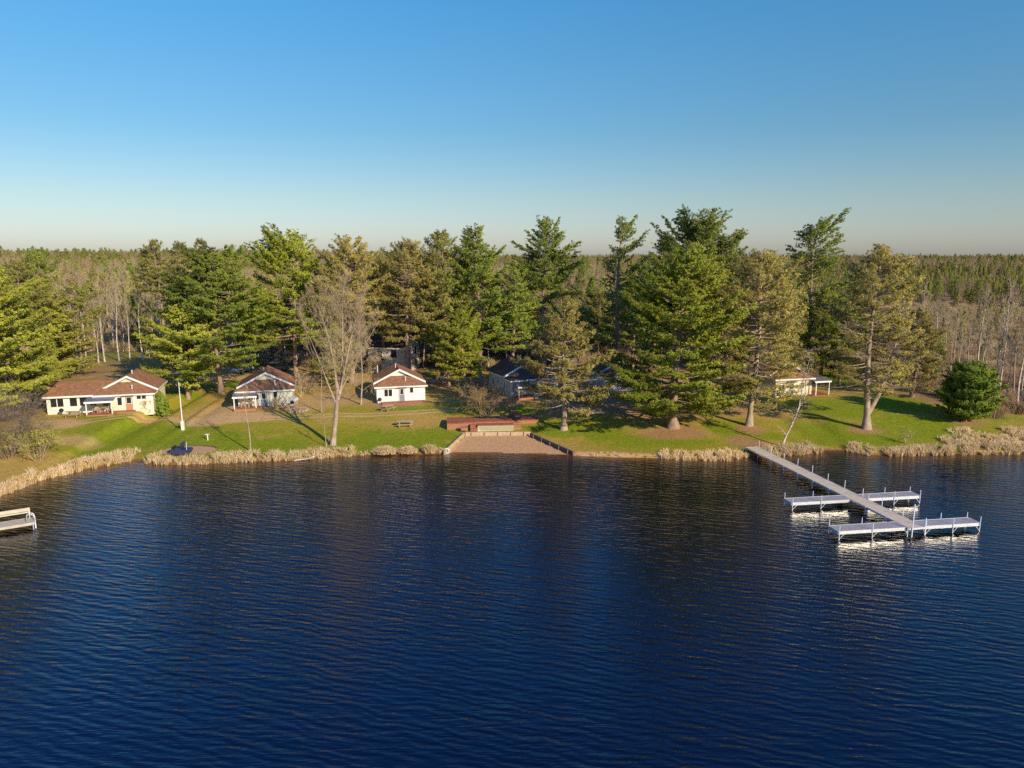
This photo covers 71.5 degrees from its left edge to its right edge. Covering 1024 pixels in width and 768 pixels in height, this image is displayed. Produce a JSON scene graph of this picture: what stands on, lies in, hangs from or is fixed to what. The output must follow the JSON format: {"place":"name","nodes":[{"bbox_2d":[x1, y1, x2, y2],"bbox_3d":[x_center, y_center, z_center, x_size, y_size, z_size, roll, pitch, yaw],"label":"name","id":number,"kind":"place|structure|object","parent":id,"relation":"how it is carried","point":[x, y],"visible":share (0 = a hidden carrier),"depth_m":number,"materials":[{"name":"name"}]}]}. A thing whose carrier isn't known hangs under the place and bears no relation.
{"place":"outdoors","nodes":[
{"label":"outdoors","id":0,"kind":"place"},
{"bbox_2d":[0,450,1023,767],"bbox_3d":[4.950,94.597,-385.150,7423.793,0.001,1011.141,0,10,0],"label":"lake water","id":1,"kind":"structure","parent":0,"point":[482,610],"depth_m":48.02,"materials":[{"name":"liquid"}]},
{"bbox_2d":[0,512,36,529],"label":"swimming dock","id":2,"kind":"object","parent":1,"relation":"in","point":[23,522],"visible":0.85,"depth_m":62.92,"materials":[{"name":"silver metal"}]},
{"bbox_2d":[0,507,29,517],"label":"dock bench","id":3,"kind":"object","parent":2,"relation":"on","point":[11,512],"visible":0.89,"depth_m":63.42,"materials":[{"name":"white paint"}]},
{"bbox_2d":[746,440,926,536],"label":"dock walkway","id":4,"kind":"structure","parent":1,"relation":"in","point":[878,509],"depth_m":71.03,"materials":[{"name":"metal"}]},
{"bbox_2d":[784,491,849,509],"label":"dock section","id":5,"kind":"object","parent":4,"relation":"attached to","point":[796,501],"visible":0.91,"depth_m":68.32,"materials":[{"name":"metal"}]},
{"bbox_2d":[828,517,905,540],"bbox_3d":[30.810,13.232,61.804,6.398,3.000,1.559,-2,10,-8],"label":"dock section","id":6,"kind":"object","parent":4,"relation":"attached to","point":[843,529],"visible":0.86,"depth_m":61.42,"materials":[{"name":"metal"}]},
{"bbox_2d":[914,512,980,534],"bbox_3d":[38.416,13.028,62.920,5.476,3.000,1.559,-2,10,-8],"label":"dock section","id":7,"kind":"object","parent":4,"relation":"attached to","point":[967,521],"visible":0.81,"depth_m":62.46,"materials":[{"name":"metal"}]},
{"bbox_2d":[858,487,920,504],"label":"dock section","id":8,"kind":"object","parent":1,"relation":"in","point":[894,496],"visible":0.74,"depth_m":69.49,"materials":[{"name":"metal"}]},
{"bbox_2d":[0,255,1023,493],"bbox_3d":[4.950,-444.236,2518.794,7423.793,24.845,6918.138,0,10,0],"label":"ground","id":9,"kind":"structure","parent":0,"point":[833,420],"depth_m":97.13,"materials":[{"name":"plant"}]},
{"bbox_2d":[1,258,54,378],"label":"pine tree","id":10,"kind":"object","parent":9,"relation":"on","point":[15,269],"visible":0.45,"depth_m":118.18,"materials":[{"name":"green plant"}]},
{"bbox_2d":[0,374,56,459],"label":"shrub","id":11,"kind":"object","parent":9,"relation":"on","point":[25,417],"visible":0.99,"depth_m":80.38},
{"bbox_2d":[0,415,63,460],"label":"shrub","id":12,"kind":"object","parent":9,"relation":"on","point":[46,440],"visible":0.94,"depth_m":80.81,"materials":[{"name":"plant"}]},
{"bbox_2d":[0,268,66,407],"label":"pine tree","id":13,"kind":"object","parent":9,"relation":"on","point":[9,346],"visible":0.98,"depth_m":92.14,"materials":[{"name":"green plant"}]},
{"bbox_2d":[15,248,58,295],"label":"pine tree","id":14,"kind":"object","parent":9,"relation":"on","point":[35,260],"visible":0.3,"depth_m":191.93,"materials":[{"name":"green plant"}]},
{"bbox_2d":[0,266,77,409],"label":"pine tree","id":15,"kind":"object","parent":9,"relation":"on","point":[34,351],"visible":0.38,"depth_m":100.56,"materials":[{"name":"green plant"}]},
{"bbox_2d":[10,277,102,373],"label":"pine tree","id":16,"kind":"object","parent":9,"relation":"on","point":[64,339],"visible":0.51,"depth_m":126.90,"materials":[{"name":"green plant"}]},
{"bbox_2d":[0,446,140,496],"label":"dry reeds","id":17,"kind":"object","parent":9,"relation":"on","point":[31,475],"visible":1,"depth_m":79.21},
{"bbox_2d":[54,279,105,364],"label":"pine tree","id":18,"kind":"object","parent":9,"relation":"on","point":[80,294],"visible":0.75,"depth_m":141.38,"materials":[{"name":"green plant"}]},
{"bbox_2d":[76,279,106,337],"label":"forest pine","id":19,"kind":"object","parent":9,"relation":"on","point":[90,285],"visible":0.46,"depth_m":174.12,"materials":[{"name":"green plant"}]},
{"bbox_2d":[93,290,107,361],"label":"bare aspen","id":20,"kind":"object","parent":9,"relation":"on","point":[98,301],"visible":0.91,"depth_m":146.79,"materials":[{"name":"plant"}]},
{"bbox_2d":[42,368,167,416],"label":"cottage","id":21,"kind":"structure","parent":9,"relation":"on","point":[129,392],"depth_m":100.67,"materials":[{"name":"beige"}]},
{"bbox_2d":[49,398,64,407],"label":"window","id":22,"kind":"structure","parent":21,"relation":"in","point":[57,402],"depth_m":99.26,"materials":[{"name":"glass"}]},
{"bbox_2d":[106,283,122,360],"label":"bare aspen","id":23,"kind":"object","parent":9,"relation":"on","point":[114,292],"visible":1,"depth_m":147.22,"materials":[{"name":"plant"}]},
{"bbox_2d":[121,294,135,359],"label":"bare aspen","id":24,"kind":"object","parent":9,"relation":"on","point":[127,318],"visible":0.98,"depth_m":148.78,"materials":[{"name":"plant"}]},
{"bbox_2d":[126,283,145,359],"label":"bare aspen","id":25,"kind":"object","parent":9,"relation":"on","point":[136,299],"visible":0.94,"depth_m":149.00,"materials":[{"name":"grey wood"}]},
{"bbox_2d":[124,291,149,343],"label":"forest pine","id":26,"kind":"object","parent":9,"relation":"on","point":[134,305],"visible":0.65,"depth_m":165.79,"materials":[{"name":"plant"}]},
{"bbox_2d":[130,239,178,361],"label":"pine tree","id":27,"kind":"object","parent":9,"relation":"on","point":[147,274],"visible":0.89,"depth_m":143.74,"materials":[{"name":"green plant"}]},
{"bbox_2d":[153,390,174,416],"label":"spruce sapling","id":28,"kind":"object","parent":9,"relation":"on","point":[162,405],"visible":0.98,"depth_m":103.01,"materials":[{"name":"green plant"}]},
{"bbox_2d":[132,303,221,399],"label":"pine tree","id":29,"kind":"object","parent":9,"relation":"on","point":[165,343],"visible":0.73,"depth_m":109.80,"materials":[{"name":"green plant"}]},
{"bbox_2d":[159,240,199,326],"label":"pine tree","id":30,"kind":"object","parent":9,"relation":"on","point":[177,247],"visible":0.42,"depth_m":144.71,"materials":[{"name":"green plant"}]},
{"bbox_2d":[161,445,216,453],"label":"sand pit","id":31,"kind":"object","parent":9,"relation":"on","point":[198,449],"visible":0.73,"depth_m":87.11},
{"bbox_2d":[171,441,192,454],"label":"paddle boat","id":32,"kind":"object","parent":31,"relation":"on","point":[181,449],"visible":1,"depth_m":84.36,"materials":[{"name":"blue plastic"}]},
{"bbox_2d":[182,237,218,295],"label":"pine tree","id":33,"kind":"object","parent":9,"relation":"on","point":[201,247],"visible":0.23,"depth_m":147.93,"materials":[{"name":"green plant"}]},
{"bbox_2d":[136,241,290,393],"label":"pine tree","id":34,"kind":"object","parent":9,"relation":"on","point":[223,278],"visible":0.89,"depth_m":110.26,"materials":[{"name":"green plant"}]},
{"bbox_2d":[230,383,264,451],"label":"bare tree","id":35,"kind":"object","parent":9,"relation":"on","point":[245,395],"visible":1,"depth_m":85.42,"materials":[{"name":"grey plant"}]},
{"bbox_2d":[142,444,354,464],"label":"dry reeds","id":36,"kind":"object","parent":9,"relation":"on","point":[233,457],"visible":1,"depth_m":83.95,"materials":[{"name":"plant"}]},
{"bbox_2d":[232,365,296,411],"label":"cottage","id":37,"kind":"structure","parent":9,"relation":"on","point":[265,384],"depth_m":104.85,"materials":[{"name":"wood"}]},
{"bbox_2d":[198,223,347,379],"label":"pine tree","id":38,"kind":"object","parent":9,"relation":"on","point":[279,249],"visible":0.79,"depth_m":120.67,"materials":[{"name":"green plant"}]},
{"bbox_2d":[264,362,289,370],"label":"parked car","id":39,"kind":"object","parent":9,"relation":"on","point":[280,366],"visible":0.61,"depth_m":135.66,"materials":[{"name":"grey paint"}]},
{"bbox_2d":[289,370,322,396],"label":"shrub","id":40,"kind":"object","parent":9,"relation":"on","point":[304,381],"visible":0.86,"depth_m":111.56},
{"bbox_2d":[299,266,346,352],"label":"pine tree","id":41,"kind":"object","parent":9,"relation":"on","point":[317,276],"visible":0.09,"depth_m":148.79,"materials":[{"name":"green plant"}]},
{"bbox_2d":[307,321,358,384],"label":"tree","id":42,"kind":"object","parent":9,"relation":"on","point":[330,380],"visible":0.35,"depth_m":119.53,"materials":[{"name":"green plant"}]},
{"bbox_2d":[289,266,384,445],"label":"bare tree","id":43,"kind":"object","parent":9,"relation":"on","point":[339,387],"visible":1,"depth_m":87.10,"materials":[{"name":"grey plant"}]},
{"bbox_2d":[309,233,390,382],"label":"pine tree","id":44,"kind":"object","parent":9,"relation":"on","point":[333,261],"visible":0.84,"depth_m":117.96,"materials":[{"name":"green plant"}]},
{"bbox_2d":[333,316,389,404],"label":"bare tree","id":45,"kind":"object","parent":9,"relation":"on","point":[361,368],"visible":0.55,"depth_m":105.35,"materials":[{"name":"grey plant"}]},
{"bbox_2d":[370,444,397,454],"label":"grass tussock","id":46,"kind":"object","parent":9,"relation":"on","point":[384,450],"depth_m":86.16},
{"bbox_2d":[359,256,412,345],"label":"pine tree","id":47,"kind":"object","parent":9,"relation":"on","point":[382,331],"visible":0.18,"depth_m":130.23,"materials":[{"name":"green plant"}]},
{"bbox_2d":[354,334,420,372],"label":"two storey house","id":48,"kind":"structure","parent":9,"relation":"on","point":[396,352],"depth_m":133.04,"materials":[{"name":"grey"}]},
{"bbox_2d":[371,362,427,404],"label":"cottage","id":49,"kind":"structure","parent":9,"relation":"on","point":[399,384],"depth_m":108.43,"materials":[{"name":"white"}]},
{"bbox_2d":[397,445,418,453],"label":"grass tussock","id":50,"kind":"object","parent":9,"relation":"on","point":[408,449],"depth_m":86.40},
{"bbox_2d":[363,236,453,368],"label":"pine tree","id":51,"kind":"object","parent":9,"relation":"on","point":[408,264],"visible":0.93,"depth_m":121.53,"materials":[{"name":"green plant"}]},
{"bbox_2d":[399,279,449,357],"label":"pine tree","id":52,"kind":"object","parent":9,"relation":"on","point":[416,334],"visible":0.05,"depth_m":145.56,"materials":[{"name":"green plant"}]},
{"bbox_2d":[410,229,475,379],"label":"pine tree","id":53,"kind":"object","parent":9,"relation":"on","point":[440,246],"visible":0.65,"depth_m":122.86,"materials":[{"name":"green plant"}]},
{"bbox_2d":[424,318,472,388],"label":"pine tree","id":54,"kind":"object","parent":9,"relation":"on","point":[440,328],"visible":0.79,"depth_m":116.79,"materials":[{"name":"green plant"}]},
{"bbox_2d":[433,307,495,387],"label":"pine tree","id":55,"kind":"object","parent":9,"relation":"on","point":[462,315],"visible":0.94,"depth_m":116.65,"materials":[{"name":"green plant"}]},
{"bbox_2d":[428,223,527,377],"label":"pine tree","id":56,"kind":"object","parent":9,"relation":"on","point":[471,245],"visible":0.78,"depth_m":123.41,"materials":[{"name":"green plant"}]},
{"bbox_2d":[454,374,518,416],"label":"shrub","id":57,"kind":"object","parent":9,"relation":"on","point":[478,396],"visible":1,"depth_m":99.68,"materials":[{"name":"brown plant"}]},
{"bbox_2d":[447,414,538,431],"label":"beach terrace","id":58,"kind":"structure","parent":9,"relation":"on","point":[494,423],"depth_m":95.97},
{"bbox_2d":[475,280,519,357],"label":"pine tree","id":59,"kind":"object","parent":9,"relation":"on","point":[501,282],"visible":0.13,"depth_m":146.10,"materials":[{"name":"green plant"}]},
{"bbox_2d":[465,431,530,435],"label":"timber wall","id":60,"kind":"structure","parent":9,"relation":"on","point":[524,433],"depth_m":93.43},
{"bbox_2d":[0,244,1023,331],"bbox_3d":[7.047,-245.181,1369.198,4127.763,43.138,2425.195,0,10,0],"label":"forest","id":61,"kind":"object","parent":9,"relation":"on","point":[969,277],"visible":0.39,"depth_m":413.81,"materials":[{"name":"plant"}]},
{"bbox_2d":[0,297,1023,419],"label":"marsh brush","id":62,"kind":"object","parent":9,"relation":"on","point":[1011,404],"visible":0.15,"depth_m":153.61,"materials":[{"name":"plant"}]},
{"bbox_2d":[485,266,542,355],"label":"pine tree","id":63,"kind":"object","parent":9,"relation":"on","point":[522,305],"visible":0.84,"depth_m":126.84,"materials":[{"name":"green plant"}]},
{"bbox_2d":[486,355,557,399],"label":"cottage","id":64,"kind":"structure","parent":9,"relation":"on","point":[506,372],"depth_m":112.63,"materials":[{"name":"grey"}]},
{"bbox_2d":[498,214,587,368],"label":"pine tree","id":65,"kind":"object","parent":9,"relation":"on","point":[536,278],"visible":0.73,"depth_m":132.11,"materials":[{"name":"green plant"}]},
{"bbox_2d":[530,433,573,455],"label":"timber wall","id":66,"kind":"structure","parent":9,"relation":"on","point":[555,445],"depth_m":89.23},
{"bbox_2d":[545,286,575,357],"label":"forest pine","id":67,"kind":"object","parent":9,"relation":"on","point":[563,289],"visible":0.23,"depth_m":143.99,"materials":[{"name":"green plant"}]},
{"bbox_2d":[509,299,617,430],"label":"pine tree","id":68,"kind":"object","parent":9,"relation":"on","point":[562,363],"visible":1,"depth_m":92.23,"materials":[{"name":"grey plant"}]},
{"bbox_2d":[566,273,588,316],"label":"forest pine","id":69,"kind":"object","parent":9,"relation":"on","point":[578,278],"visible":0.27,"depth_m":176.71,"materials":[{"name":"green plant"}]},
{"bbox_2d":[564,307,606,366],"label":"pine tree","id":70,"kind":"object","parent":9,"relation":"on","point":[576,322],"visible":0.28,"depth_m":135.39,"materials":[{"name":"green plant"}]},
{"bbox_2d":[578,277,604,353],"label":"forest pine","id":71,"kind":"object","parent":9,"relation":"on","point":[591,283],"visible":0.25,"depth_m":151.70,"materials":[{"name":"plant"}]},
{"bbox_2d":[575,286,621,353],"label":"pine tree","id":72,"kind":"object","parent":9,"relation":"on","point":[594,293],"visible":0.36,"depth_m":149.49,"materials":[{"name":"green plant"}]},
{"bbox_2d":[583,293,614,353],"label":"forest pine","id":73,"kind":"object","parent":9,"relation":"on","point":[599,301],"visible":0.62,"depth_m":143.40,"materials":[{"name":"green plant"}]},
{"bbox_2d":[586,356,638,391],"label":"cottage","id":74,"kind":"structure","parent":9,"relation":"on","point":[609,370],"depth_m":116.72,"materials":[{"name":"grey"}]},
{"bbox_2d":[594,213,650,355],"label":"pine tree","id":75,"kind":"object","parent":9,"relation":"on","point":[616,307],"visible":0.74,"depth_m":123.14,"materials":[{"name":"green plant"}]},
{"bbox_2d":[605,287,660,366],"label":"pine tree","id":76,"kind":"object","parent":9,"relation":"on","point":[627,340],"visible":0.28,"depth_m":139.51,"materials":[{"name":"green plant"}]},
{"bbox_2d":[593,241,762,429],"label":"pine tree","id":77,"kind":"object","parent":9,"relation":"on","point":[686,273],"visible":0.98,"depth_m":90.36,"materials":[{"name":"green plant"}]},
{"bbox_2d":[648,204,748,391],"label":"pine tree","id":78,"kind":"object","parent":9,"relation":"on","point":[702,231],"visible":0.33,"depth_m":109.82,"materials":[{"name":"green plant"}]},
{"bbox_2d":[658,446,747,461],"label":"dry reeds","id":79,"kind":"object","parent":9,"relation":"on","point":[703,455],"visible":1,"depth_m":84.72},
{"bbox_2d":[695,281,755,394],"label":"pine tree","id":80,"kind":"object","parent":9,"relation":"on","point":[726,357],"visible":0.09,"depth_m":111.36,"materials":[{"name":"green plant"}]},
{"bbox_2d":[703,246,830,426],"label":"pine tree","id":81,"kind":"object","parent":9,"relation":"on","point":[759,283],"visible":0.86,"depth_m":92.71,"materials":[{"name":"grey plant"}]},
{"bbox_2d":[764,296,808,348],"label":"pine tree","id":82,"kind":"object","parent":9,"relation":"on","point":[792,309],"visible":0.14,"depth_m":138.35,"materials":[{"name":"green plant"}]},
{"bbox_2d":[745,357,831,397],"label":"cottage","id":83,"kind":"structure","parent":9,"relation":"on","point":[819,379],"depth_m":112.56,"materials":[{"name":"beige"}]},
{"bbox_2d":[759,440,826,456],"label":"dry reeds","id":84,"kind":"object","parent":9,"relation":"on","point":[805,447],"visible":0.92,"depth_m":87.07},
{"bbox_2d":[776,352,818,445],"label":"birch tree","id":85,"kind":"object","parent":9,"relation":"on","point":[796,397],"visible":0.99,"depth_m":87.72,"materials":[{"name":"grey plant"}]},
{"bbox_2d":[787,283,817,353],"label":"forest pine","id":86,"kind":"object","parent":9,"relation":"on","point":[799,318],"visible":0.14,"depth_m":145.12,"materials":[{"name":"plant"}]},
{"bbox_2d":[788,287,860,384],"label":"pine tree","id":87,"kind":"object","parent":9,"relation":"on","point":[819,317],"visible":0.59,"depth_m":118.58,"materials":[{"name":"green plant"}]},
{"bbox_2d":[785,207,882,365],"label":"pine tree","id":88,"kind":"object","parent":9,"relation":"on","point":[812,234],"visible":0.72,"depth_m":120.19,"materials":[{"name":"green plant"}]},
{"bbox_2d":[806,307,872,386],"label":"pine tree","id":89,"kind":"object","parent":9,"relation":"on","point":[834,330],"visible":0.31,"depth_m":117.16,"materials":[{"name":"green plant"}]},
{"bbox_2d":[808,243,929,429],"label":"pine tree","id":90,"kind":"object","parent":9,"relation":"on","point":[886,326],"visible":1,"depth_m":92.98,"materials":[{"name":"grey plant"}]},
{"bbox_2d":[890,307,952,396],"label":"pine tree","id":91,"kind":"object","parent":9,"relation":"on","point":[929,343],"visible":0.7,"depth_m":108.40,"materials":[{"name":"green plant"}]},
{"bbox_2d":[845,439,1023,456],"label":"dry reeds","id":92,"kind":"object","parent":9,"relation":"on","point":[901,450],"visible":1,"depth_m":86.89,"materials":[{"name":"plant"}]},
{"bbox_2d":[922,329,951,381],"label":"pine tree","id":93,"kind":"object","parent":9,"relation":"on","point":[943,358],"visible":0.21,"depth_m":116.09,"materials":[{"name":"green plant"}]},
{"bbox_2d":[933,294,949,342],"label":"bare aspen","id":94,"kind":"object","parent":9,"relation":"on","point":[938,304],"visible":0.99,"depth_m":139.51,"materials":[{"name":"plant"}]},
{"bbox_2d":[937,328,969,408],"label":"bare tree","id":95,"kind":"object","parent":9,"relation":"on","point":[955,335],"visible":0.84,"depth_m":102.79,"materials":[{"name":"grey plant"}]},
{"bbox_2d":[943,301,969,369],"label":"bare aspen","id":96,"kind":"object","parent":9,"relation":"on","point":[957,322],"visible":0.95,"depth_m":127.92,"materials":[{"name":"grey plant"}]},
{"bbox_2d":[958,308,981,360],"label":"bare aspen","id":97,"kind":"object","parent":9,"relation":"on","point":[962,332],"visible":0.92,"depth_m":122.86,"materials":[{"name":"grey plant"}]},
{"bbox_2d":[934,359,1009,421],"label":"evergreen tree","id":98,"kind":"object","parent":9,"relation":"on","point":[969,391],"visible":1,"depth_m":96.80,"materials":[{"name":"green plant"}]},
{"bbox_2d":[964,283,994,359],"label":"bare aspen","id":99,"kind":"object","parent":9,"relation":"on","point":[983,310],"visible":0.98,"depth_m":113.08,"materials":[{"name":"grey wood"}]},
{"bbox_2d":[937,425,1023,446],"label":"dry reeds","id":100,"kind":"object","parent":9,"relation":"on","point":[1017,434],"visible":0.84,"depth_m":91.87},
{"bbox_2d":[995,335,1010,387],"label":"bare aspen","id":101,"kind":"object","parent":9,"relation":"on","point":[999,352],"visible":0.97,"depth_m":105.39,"materials":[{"name":"plant"}]},
{"bbox_2d":[994,292,1021,385],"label":"bare aspen","id":102,"kind":"object","parent":9,"relation":"on","point":[1009,315],"visible":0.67,"depth_m":113.52,"materials":[{"name":"plant"}]},
{"bbox_2d":[993,275,1023,370],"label":"bare aspen","id":103,"kind":"object","parent":9,"relation":"on","point":[1008,301],"visible":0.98,"depth_m":109.13,"materials":[{"name":"plant"}]},
{"bbox_2d":[1001,334,1022,397],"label":"bare aspen","id":104,"kind":"object","parent":9,"relation":"on","point":[1012,344],"visible":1,"depth_m":104.14,"materials":[{"name":"plant"}]},
{"bbox_2d":[1002,307,1023,392],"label":"bare aspen","id":105,"kind":"object","parent":9,"relation":"on","point":[1022,315],"visible":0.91,"depth_m":108.63,"materials":[{"name":"grey plant"}]},
{"bbox_2d":[1013,298,1023,401],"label":"bare aspen","id":106,"kind":"object","parent":9,"relation":"on","point":[1019,380],"visible":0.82,"depth_m":106.31,"materials":[{"name":"plant"}]},
{"bbox_2d":[0,0,1023,256],"label":"sky","id":107,"kind":"structure","parent":0,"point":[125,124],"materials":[{"name":"blue"}]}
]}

